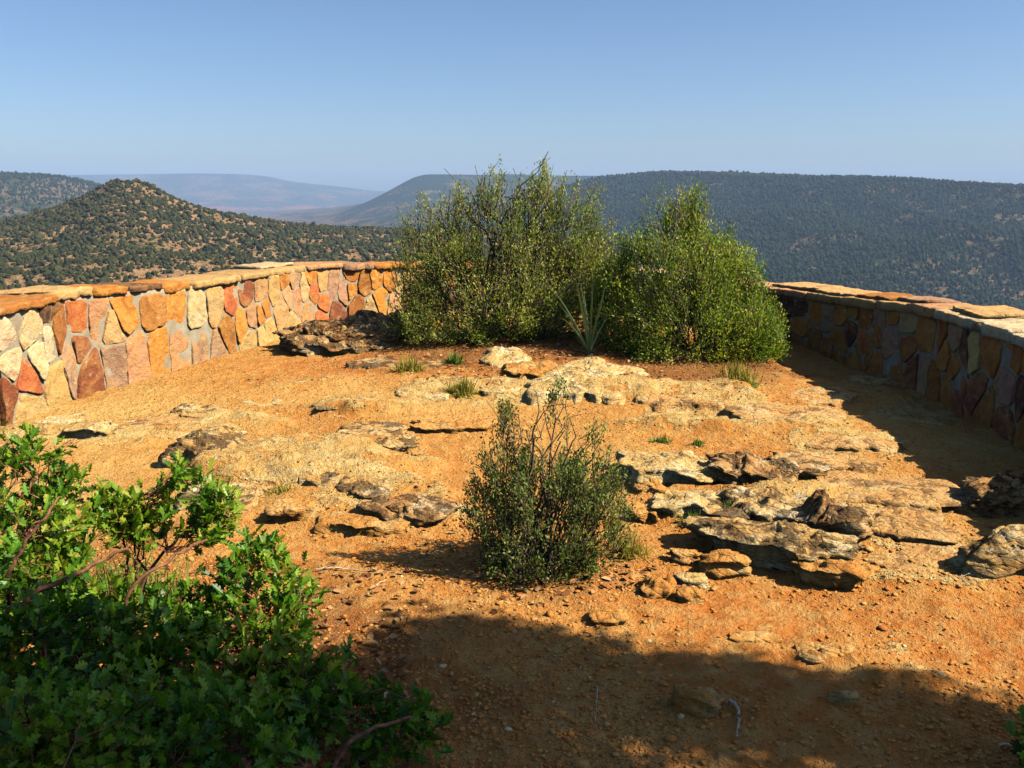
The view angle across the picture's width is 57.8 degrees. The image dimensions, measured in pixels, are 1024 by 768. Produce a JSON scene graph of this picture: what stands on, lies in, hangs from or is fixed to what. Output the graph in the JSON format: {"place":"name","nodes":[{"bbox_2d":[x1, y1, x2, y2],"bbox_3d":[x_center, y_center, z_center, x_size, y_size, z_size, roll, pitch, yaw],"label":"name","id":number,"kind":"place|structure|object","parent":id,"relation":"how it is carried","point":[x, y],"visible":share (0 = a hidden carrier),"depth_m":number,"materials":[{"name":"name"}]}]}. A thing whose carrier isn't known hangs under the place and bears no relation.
{"place":"outdoors","nodes":[
{"label":"outdoors","id":0,"kind":"place"},
{"bbox_2d":[0,175,92,219],"bbox_3d":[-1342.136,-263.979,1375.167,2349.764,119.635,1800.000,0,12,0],"label":"mesa","id":1,"kind":"structure","parent":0,"point":[19,210],"depth_m":1291.05,"materials":[{"name":"green plant"}]},
{"bbox_2d":[68,547,196,617],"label":"grass","id":2,"kind":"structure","parent":0,"point":[172,589],"depth_m":3.83,"materials":[{"name":"green plant"}]},
{"bbox_2d":[65,173,385,216],"bbox_3d":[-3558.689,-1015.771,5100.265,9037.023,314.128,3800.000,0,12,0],"label":"mesa","id":3,"kind":"structure","parent":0,"point":[251,195],"depth_m":6147.29,"materials":[{"name":"blue"}]},
{"bbox_2d":[0,182,639,287],"bbox_3d":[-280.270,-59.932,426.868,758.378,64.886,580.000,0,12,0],"label":"butte","id":4,"kind":"object","parent":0,"point":[142,272],"visible":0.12,"depth_m":355.03,"materials":[{"name":"green plant"}]},
{"bbox_2d":[25,280,33,286],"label":"juniper tree","id":5,"kind":"object","parent":4,"relation":"on","point":[28,283],"visible":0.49,"depth_m":254.97,"materials":[{"name":"green plant"}]},
{"bbox_2d":[39,267,48,273],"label":"juniper tree","id":6,"kind":"object","parent":4,"relation":"on","point":[42,270],"visible":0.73,"depth_m":272.02,"materials":[{"name":"green plant"}]},
{"bbox_2d":[49,271,59,276],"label":"juniper tree","id":7,"kind":"object","parent":4,"relation":"on","point":[54,273],"visible":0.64,"depth_m":264.89,"materials":[{"name":"green plant"}]},
{"bbox_2d":[52,237,60,242],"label":"juniper tree","id":8,"kind":"object","parent":4,"relation":"on","point":[55,239],"visible":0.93,"depth_m":352.37,"materials":[{"name":"green plant"}]},
{"bbox_2d":[53,265,62,271],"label":"juniper tree","id":9,"kind":"object","parent":4,"relation":"on","point":[57,267],"visible":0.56,"depth_m":272.37,"materials":[{"name":"green plant"}]},
{"bbox_2d":[64,259,71,265],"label":"juniper tree","id":10,"kind":"object","parent":4,"relation":"on","point":[66,262],"visible":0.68,"depth_m":284.95,"materials":[{"name":"green plant"}]},
{"bbox_2d":[75,270,82,275],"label":"juniper tree","id":11,"kind":"object","parent":4,"relation":"on","point":[79,273],"visible":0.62,"depth_m":267.63,"materials":[{"name":"green plant"}]},
{"bbox_2d":[79,259,87,264],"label":"juniper tree","id":12,"kind":"object","parent":4,"relation":"on","point":[82,262],"visible":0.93,"depth_m":279.67,"materials":[{"name":"green plant"}]},
{"bbox_2d":[85,245,93,252],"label":"juniper tree","id":13,"kind":"object","parent":4,"relation":"on","point":[88,248],"visible":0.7,"depth_m":307.53,"materials":[{"name":"green plant"}]},
{"bbox_2d":[90,238,97,245],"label":"juniper tree","id":14,"kind":"object","parent":4,"relation":"on","point":[93,241],"visible":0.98,"depth_m":326.77,"materials":[{"name":"green plant"}]},
{"bbox_2d":[94,255,103,262],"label":"juniper tree","id":15,"kind":"object","parent":4,"relation":"on","point":[98,258],"visible":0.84,"depth_m":285.35,"materials":[{"name":"green plant"}]},
{"bbox_2d":[102,271,110,276],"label":"juniper tree","id":16,"kind":"object","parent":4,"relation":"on","point":[106,273],"visible":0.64,"depth_m":269.43,"materials":[{"name":"green plant"}]},
{"bbox_2d":[105,256,112,263],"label":"juniper tree","id":17,"kind":"object","parent":4,"relation":"on","point":[109,259],"visible":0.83,"depth_m":285.63,"materials":[{"name":"green plant"}]},
{"bbox_2d":[123,254,131,260],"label":"juniper tree","id":18,"kind":"object","parent":4,"relation":"on","point":[127,256],"visible":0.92,"depth_m":290.38,"materials":[{"name":"green plant"}]},
{"bbox_2d":[129,220,136,227],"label":"juniper tree","id":19,"kind":"object","parent":4,"relation":"on","point":[132,223],"visible":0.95,"depth_m":354.33,"materials":[{"name":"green plant"}]},
{"bbox_2d":[151,224,158,229],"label":"juniper tree","id":20,"kind":"object","parent":4,"relation":"on","point":[155,226],"visible":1,"depth_m":359.83,"materials":[{"name":"green plant"}]},
{"bbox_2d":[0,178,640,289],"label":"juniper woodland","id":21,"kind":"object","parent":4,"relation":"on","point":[295,231],"visible":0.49,"depth_m":372.10,"materials":[{"name":"green plant"}]},
{"bbox_2d":[256,174,604,225],"bbox_3d":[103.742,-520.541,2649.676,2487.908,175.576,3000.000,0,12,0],"label":"mesa","id":22,"kind":"structure","parent":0,"point":[384,205],"depth_m":2636.20,"materials":[{"name":"blue"}]},
{"bbox_2d":[0,309,1023,767],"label":"ground","id":23,"kind":"structure","parent":0,"point":[762,665],"depth_m":3.92,"materials":[{"name":"orange soil"}]},
{"bbox_2d":[11,413,89,437],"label":"rock","id":24,"kind":"object","parent":23,"relation":"on","point":[52,420],"visible":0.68,"depth_m":6.26,"materials":[{"name":"stone"}]},
{"bbox_2d":[0,421,127,657],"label":"oak shrub","id":25,"kind":"object","parent":23,"relation":"on","point":[18,567],"visible":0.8,"depth_m":3.20,"materials":[{"name":"green plant"}]},
{"bbox_2d":[62,420,117,437],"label":"rock","id":26,"kind":"object","parent":23,"relation":"on","point":[105,428],"visible":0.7,"depth_m":5.96,"materials":[{"name":"stone"}]},
{"bbox_2d":[127,415,200,439],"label":"rock","id":27,"kind":"object","parent":23,"relation":"on","point":[162,420],"visible":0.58,"depth_m":6.32,"materials":[{"name":"stone"}]},
{"bbox_2d":[83,449,245,599],"bbox_3d":[-1.273,0.603,3.452,0.592,0.717,0.350,0,12,0],"label":"oak shrub","id":28,"kind":"object","parent":23,"relation":"on","point":[133,515],"visible":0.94,"depth_m":3.40,"materials":[{"name":"green plant"}]},
{"bbox_2d":[0,572,332,767],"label":"oak shrub","id":29,"kind":"object","parent":23,"relation":"on","point":[85,720],"visible":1,"depth_m":2.34,"materials":[{"name":"green plant"}]},
{"bbox_2d":[170,403,219,417],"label":"rock","id":30,"kind":"object","parent":23,"relation":"on","point":[183,410],"visible":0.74,"depth_m":6.61,"materials":[{"name":"stone"}]},
{"bbox_2d":[156,426,247,467],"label":"rock","id":31,"kind":"object","parent":23,"relation":"on","point":[193,444],"visible":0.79,"depth_m":5.48,"materials":[{"name":"stone"}]},
{"bbox_2d":[169,478,275,512],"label":"rock","id":32,"kind":"object","parent":23,"relation":"on","point":[252,493],"visible":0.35,"depth_m":4.85,"materials":[{"name":"stone"}]},
{"bbox_2d":[66,523,454,767],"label":"oak shrub","id":33,"kind":"object","parent":23,"relation":"on","point":[320,700],"visible":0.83,"depth_m":2.81,"materials":[{"name":"green plant"}]},
{"bbox_2d":[241,393,293,406],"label":"rock","id":34,"kind":"object","parent":23,"relation":"on","point":[274,401],"visible":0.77,"depth_m":6.99,"materials":[{"name":"stone"}]},
{"bbox_2d":[262,482,302,497],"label":"grass tuft","id":35,"kind":"object","parent":23,"relation":"on","point":[279,489],"visible":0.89,"depth_m":4.89,"materials":[{"name":"plant"}]},
{"bbox_2d":[262,498,315,521],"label":"rock","id":36,"kind":"object","parent":23,"relation":"on","point":[291,509],"visible":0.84,"depth_m":4.51,"materials":[{"name":"stone"}]},
{"bbox_2d":[296,471,345,486],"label":"rock","id":37,"kind":"object","parent":23,"relation":"on","point":[328,478],"visible":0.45,"depth_m":4.97,"materials":[{"name":"stone"}]},
{"bbox_2d":[311,397,349,411],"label":"rock","id":38,"kind":"object","parent":23,"relation":"on","point":[320,408],"visible":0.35,"depth_m":6.69,"materials":[{"name":"stone"}]},
{"bbox_2d":[316,566,373,571],"bbox_3d":[-0.709,0.788,3.949,0.252,0.020,0.032,1,12,5],"label":"stick","id":39,"kind":"object","parent":23,"relation":"on","point":[341,568],"visible":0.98,"depth_m":3.95,"materials":[{"name":"brown wood"}]},
{"bbox_2d":[272,309,440,355],"bbox_3d":[-1.467,-0.515,9.185,1.894,0.408,1.093,0,12,0],"label":"rock","id":40,"kind":"object","parent":23,"relation":"on","point":[360,331],"visible":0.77,"depth_m":8.89,"materials":[{"name":"stone"}]},
{"bbox_2d":[333,390,381,416],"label":"rock","id":41,"kind":"object","parent":23,"relation":"on","point":[375,392],"visible":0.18,"depth_m":7.25,"materials":[{"name":"stone"}]},
{"bbox_2d":[312,511,412,537],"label":"rock","id":42,"kind":"object","parent":23,"relation":"on","point":[358,524],"visible":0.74,"depth_m":4.41,"materials":[{"name":"stone"}]},
{"bbox_2d":[334,475,392,498],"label":"rock","id":43,"kind":"object","parent":23,"relation":"on","point":[365,487],"visible":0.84,"depth_m":4.83,"materials":[{"name":"stone"}]},
{"bbox_2d":[335,421,406,436],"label":"rock","id":44,"kind":"object","parent":23,"relation":"on","point":[392,429],"visible":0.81,"depth_m":6.15,"materials":[{"name":"stone"}]},
{"bbox_2d":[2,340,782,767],"bbox_3d":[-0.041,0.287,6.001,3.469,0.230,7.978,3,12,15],"label":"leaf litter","id":45,"kind":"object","parent":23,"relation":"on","point":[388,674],"visible":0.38,"depth_m":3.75,"materials":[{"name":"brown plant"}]},
{"bbox_2d":[374,434,420,450],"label":"rock","id":46,"kind":"object","parent":23,"relation":"on","point":[400,442],"visible":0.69,"depth_m":5.65,"materials":[{"name":"stone"}]},
{"bbox_2d":[345,355,459,369],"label":"rock","id":47,"kind":"object","parent":23,"relation":"on","point":[377,361],"visible":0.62,"depth_m":8.13,"materials":[{"name":"stone"}]},
{"bbox_2d":[381,352,427,374],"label":"grass tuft","id":48,"kind":"object","parent":23,"relation":"on","point":[409,365],"visible":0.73,"depth_m":7.78,"materials":[{"name":"plant"}]},
{"bbox_2d":[354,492,463,526],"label":"rock","id":49,"kind":"object","parent":23,"relation":"on","point":[421,509],"visible":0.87,"depth_m":4.49,"materials":[{"name":"stone"}]},
{"bbox_2d":[405,445,429,455],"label":"rock","id":50,"kind":"object","parent":23,"relation":"on","point":[418,450],"visible":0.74,"depth_m":5.56,"materials":[{"name":"stone"}]},
{"bbox_2d":[395,391,449,399],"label":"rock","id":51,"kind":"object","parent":23,"relation":"on","point":[435,395],"visible":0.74,"depth_m":7.09,"materials":[{"name":"stone"}]},
{"bbox_2d":[409,419,497,433],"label":"rock","id":52,"kind":"object","parent":23,"relation":"on","point":[449,427],"visible":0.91,"depth_m":6.21,"materials":[{"name":"stone"}]},
{"bbox_2d":[441,351,467,365],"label":"herb","id":53,"kind":"object","parent":23,"relation":"on","point":[454,359],"visible":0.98,"depth_m":8.10,"materials":[{"name":"green plant"}]},
{"bbox_2d":[442,373,484,399],"bbox_3d":[-0.389,0.024,7.235,0.433,0.222,0.405,0,12,0],"label":"grass tuft","id":54,"kind":"object","parent":23,"relation":"on","point":[462,388],"visible":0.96,"depth_m":7.19,"materials":[{"name":"green plant"}]},
{"bbox_2d":[479,384,519,396],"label":"rock","id":55,"kind":"object","parent":23,"relation":"on","point":[515,390],"visible":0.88,"depth_m":7.25,"materials":[{"name":"stone"}]},
{"bbox_2d":[383,151,621,348],"bbox_3d":[-0.052,-1.239,8.910,2.375,1.905,1.510,0,12,0],"label":"tall shrub","id":56,"kind":"object","parent":23,"relation":"on","point":[520,286],"visible":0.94,"depth_m":8.78,"materials":[{"name":"green plant"}]},
{"bbox_2d":[478,346,532,367],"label":"rock","id":57,"kind":"object","parent":23,"relation":"on","point":[494,355],"visible":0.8,"depth_m":8.12,"materials":[{"name":"stone"}]},
{"bbox_2d":[0,260,1023,450],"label":"stone wall","id":58,"kind":"structure","parent":23,"relation":"on","point":[60,344],"depth_m":7.65,"materials":[{"name":"stone"}]},
{"bbox_2d":[503,360,557,378],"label":"rock","id":59,"kind":"object","parent":23,"relation":"on","point":[533,370],"visible":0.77,"depth_m":7.68,"materials":[{"name":"stone"}]},
{"bbox_2d":[455,362,637,590],"bbox_3d":[0.144,0.393,3.880,0.763,0.936,0.588,0,12,0],"label":"bush","id":60,"kind":"object","parent":23,"relation":"on","point":[579,494],"visible":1,"depth_m":3.84,"materials":[{"name":"green plant"}]},
{"bbox_2d":[554,278,610,356],"bbox_3d":[0.645,-0.568,8.247,0.469,0.839,0.510,7,14,31],"label":"yucca","id":61,"kind":"object","parent":23,"relation":"on","point":[589,345],"visible":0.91,"depth_m":8.24,"materials":[{"name":"green plant"}]},
{"bbox_2d":[525,356,647,405],"bbox_3d":[0.652,-0.047,7.638,1.000,0.235,1.659,4,13,20],"label":"rock","id":62,"kind":"object","parent":23,"relation":"on","point":[573,372],"visible":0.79,"depth_m":7.30,"materials":[{"name":"stone"}]},
{"bbox_2d":[587,604,629,627],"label":"rock","id":63,"kind":"object","parent":23,"relation":"on","point":[606,615],"visible":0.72,"depth_m":3.48,"materials":[{"name":"stone"}]},
{"bbox_2d":[598,524,670,569],"bbox_3d":[0.530,0.712,4.104,0.347,0.217,0.328,0,12,0],"label":"grass tuft","id":64,"kind":"object","parent":23,"relation":"on","point":[629,551],"visible":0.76,"depth_m":4.08,"materials":[{"name":"green plant"}]},
{"bbox_2d":[627,502,662,522],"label":"rock","id":65,"kind":"object","parent":23,"relation":"on","point":[643,513],"visible":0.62,"depth_m":4.48,"materials":[{"name":"stone"}]},
{"bbox_2d":[632,478,666,495],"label":"rock","id":66,"kind":"object","parent":23,"relation":"on","point":[652,484],"visible":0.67,"depth_m":4.81,"materials":[{"name":"stone"}]},
{"bbox_2d":[640,574,676,598],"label":"rock","id":67,"kind":"object","parent":23,"relation":"on","point":[653,586],"visible":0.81,"depth_m":3.71,"materials":[{"name":"stone"}]},
{"bbox_2d":[649,433,672,444],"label":"herb","id":68,"kind":"object","parent":23,"relation":"on","point":[660,439],"visible":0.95,"depth_m":5.94,"materials":[{"name":"green plant"}]},
{"bbox_2d":[615,450,717,487],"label":"rock","id":69,"kind":"object","parent":23,"relation":"on","point":[681,467],"visible":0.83,"depth_m":4.98,"materials":[{"name":"stone"}]},
{"bbox_2d":[634,394,724,412],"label":"rock","id":70,"kind":"object","parent":23,"relation":"on","point":[659,403],"visible":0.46,"depth_m":6.89,"materials":[{"name":"stone"}]},
{"bbox_2d":[577,175,791,365],"bbox_3d":[1.618,-1.011,8.429,2.015,1.751,1.366,0,12,0],"label":"tall shrub","id":71,"kind":"object","parent":23,"relation":"on","point":[712,298],"visible":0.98,"depth_m":8.26,"materials":[{"name":"green plant"}]},
{"bbox_2d":[649,489,720,518],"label":"rock","id":72,"kind":"object","parent":23,"relation":"on","point":[677,503],"visible":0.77,"depth_m":4.52,"materials":[{"name":"stone"}]},
{"bbox_2d":[668,547,702,565],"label":"rock","id":73,"kind":"object","parent":23,"relation":"on","point":[684,557],"visible":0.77,"depth_m":4.03,"materials":[{"name":"stone"}]},
{"bbox_2d":[675,587,705,604],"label":"rock","id":74,"kind":"object","parent":23,"relation":"on","point":[690,595],"visible":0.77,"depth_m":3.66,"materials":[{"name":"stone"}]},
{"bbox_2d":[672,507,708,524],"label":"herb","id":75,"kind":"object","parent":23,"relation":"on","point":[692,511],"visible":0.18,"depth_m":4.44,"materials":[{"name":"green plant"}]},
{"bbox_2d":[673,572,709,589],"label":"rock","id":76,"kind":"object","parent":23,"relation":"on","point":[699,580],"visible":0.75,"depth_m":3.80,"materials":[{"name":"stone"}]},
{"bbox_2d":[688,438,705,446],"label":"herb","id":77,"kind":"object","parent":23,"relation":"on","point":[698,443],"visible":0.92,"depth_m":5.87,"materials":[{"name":"green plant"}]},
{"bbox_2d":[671,683,724,717],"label":"rock","id":78,"kind":"object","parent":23,"relation":"on","point":[698,701],"visible":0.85,"depth_m":2.89,"materials":[{"name":"stone"}]},
{"bbox_2d":[696,549,751,579],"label":"rock","id":79,"kind":"object","parent":23,"relation":"on","point":[718,564],"visible":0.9,"depth_m":3.92,"materials":[{"name":"stone"}]},
{"bbox_2d":[703,355,763,387],"bbox_3d":[1.802,-0.092,7.479,0.543,0.280,0.569,0,12,0],"label":"grass tuft","id":80,"kind":"object","parent":23,"relation":"on","point":[743,375],"visible":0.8,"depth_m":7.44,"materials":[{"name":"plant"}]},
{"bbox_2d":[728,699,740,737],"bbox_3d":[0.687,1.018,2.835,0.030,0.017,0.204,1,12,6],"label":"stick","id":81,"kind":"object","parent":23,"relation":"on","point":[731,701],"visible":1,"depth_m":2.85,"materials":[{"name":"grey wood"}]},
{"bbox_2d":[700,486,809,522],"bbox_3d":[1.252,0.613,4.549,0.732,0.175,0.539,0,12,0],"label":"rock","id":82,"kind":"object","parent":23,"relation":"on","point":[771,504],"visible":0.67,"depth_m":4.44,"materials":[{"name":"stone"}]},
{"bbox_2d":[728,631,782,643],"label":"rock","id":83,"kind":"object","parent":23,"relation":"on","point":[752,636],"visible":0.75,"depth_m":3.34,"materials":[{"name":"stone"}]},
{"bbox_2d":[705,451,832,484],"bbox_3d":[1.355,0.482,4.950,0.671,0.228,0.407,4,13,20],"label":"rock","id":84,"kind":"object","parent":23,"relation":"on","point":[736,468],"visible":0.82,"depth_m":4.89,"materials":[{"name":"stone"}]},
{"bbox_2d":[681,516,867,571],"bbox_3d":[1.148,0.704,4.110,0.802,0.242,0.398,6,14,28],"label":"rock","id":85,"kind":"object","parent":23,"relation":"on","point":[778,545],"visible":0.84,"depth_m":3.99,"materials":[{"name":"stone"}]},
{"bbox_2d":[718,403,846,420],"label":"rock","id":86,"kind":"object","parent":23,"relation":"on","point":[761,411],"visible":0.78,"depth_m":6.67,"materials":[{"name":"stone"}]},
{"bbox_2d":[788,386,859,406],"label":"rock","id":87,"kind":"object","parent":23,"relation":"on","point":[837,396],"visible":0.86,"depth_m":7.16,"materials":[{"name":"stone"}]},
{"bbox_2d":[793,642,857,664],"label":"rock","id":88,"kind":"object","parent":23,"relation":"on","point":[832,650],"visible":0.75,"depth_m":3.23,"materials":[{"name":"stone"}]},
{"bbox_2d":[772,450,884,472],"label":"rock","id":89,"kind":"object","parent":23,"relation":"on","point":[851,463],"visible":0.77,"depth_m":5.39,"materials":[{"name":"stone"}]},
{"bbox_2d":[790,558,869,588],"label":"rock","id":90,"kind":"object","parent":23,"relation":"on","point":[843,573],"visible":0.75,"depth_m":3.80,"materials":[{"name":"stone"}]},
{"bbox_2d":[793,489,875,539],"bbox_3d":[1.472,0.635,4.277,0.358,0.283,0.323,3,12,12],"label":"rock","id":91,"kind":"object","parent":23,"relation":"on","point":[823,510],"visible":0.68,"depth_m":4.17,"materials":[{"name":"stone"}]},
{"bbox_2d":[827,690,859,705],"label":"rock","id":92,"kind":"object","parent":23,"relation":"on","point":[844,698],"visible":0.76,"depth_m":2.94,"materials":[{"name":"stone"}]},
{"bbox_2d":[804,434,905,452],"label":"rock","id":93,"kind":"object","parent":23,"relation":"on","point":[856,443],"visible":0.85,"depth_m":5.81,"materials":[{"name":"stone"}]},
{"bbox_2d":[859,561,882,575],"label":"rock","id":94,"kind":"object","parent":23,"relation":"on","point":[873,569],"visible":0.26,"depth_m":3.89,"materials":[{"name":"stone"}]},
{"bbox_2d":[848,374,905,387],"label":"rock","id":95,"kind":"object","parent":23,"relation":"on","point":[876,380],"visible":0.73,"depth_m":7.59,"materials":[{"name":"stone"}]},
{"bbox_2d":[817,470,980,517],"bbox_3d":[1.882,0.580,4.893,0.992,0.119,0.659,0,12,0],"label":"rock","id":96,"kind":"object","parent":23,"relation":"on","point":[928,495],"visible":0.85,"depth_m":4.79,"materials":[{"name":"stone"}]},
{"bbox_2d":[863,506,965,544],"bbox_3d":[1.843,0.695,4.389,0.494,0.127,0.491,0,12,0],"label":"rock","id":97,"kind":"object","parent":23,"relation":"on","point":[900,524],"visible":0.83,"depth_m":4.29,"materials":[{"name":"stone"}]},
{"bbox_2d":[865,541,964,572],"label":"rock","id":98,"kind":"object","parent":23,"relation":"on","point":[931,555],"visible":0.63,"depth_m":4.04,"materials":[{"name":"stone"}]},
{"bbox_2d":[943,524,1023,578],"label":"rock","id":99,"kind":"object","parent":23,"relation":"on","point":[997,553],"visible":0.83,"depth_m":3.81,"materials":[{"name":"stone"}]},
{"bbox_2d":[952,469,1023,518],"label":"rock","id":100,"kind":"object","parent":23,"relation":"on","point":[998,495],"visible":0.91,"depth_m":4.61,"materials":[{"name":"stone"}]},
{"bbox_2d":[988,520,1015,528],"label":"rock","id":101,"kind":"object","parent":23,"relation":"on","point":[1005,523],"visible":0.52,"depth_m":4.42,"materials":[{"name":"stone"}]},
{"bbox_2d":[998,742,1021,745],"bbox_3d":[1.461,1.044,2.697,0.103,0.013,0.008,-2,12,-7],"label":"stick","id":102,"kind":"object","parent":23,"relation":"on","point":[1002,743],"visible":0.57,"depth_m":2.69,"materials":[{"name":"grey wood"}]},
{"bbox_2d":[1004,705,1023,767],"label":"oak shrub","id":103,"kind":"object","parent":23,"relation":"on","point":[1018,748],"visible":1,"depth_m":2.58,"materials":[{"name":"green plant"}]},
{"bbox_2d":[0,0,1023,191],"label":"sky","id":104,"kind":"structure","parent":0,"point":[374,95],"materials":[{"name":"blue"}]},
{"bbox_2d":[358,175,1023,309],"bbox_3d":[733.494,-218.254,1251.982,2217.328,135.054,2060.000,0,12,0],"label":"mesa","id":105,"kind":"structure","parent":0,"point":[386,222],"depth_m":985.81,"materials":[{"name":"green plant"}]},
{"bbox_2d":[0,170,1023,310],"bbox_3d":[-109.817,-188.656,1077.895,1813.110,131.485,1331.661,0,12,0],"label":"mesa woodland","id":106,"kind":"object","parent":105,"relation":"on","point":[895,237],"visible":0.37,"depth_m":1039.44,"materials":[{"name":"green plant"}]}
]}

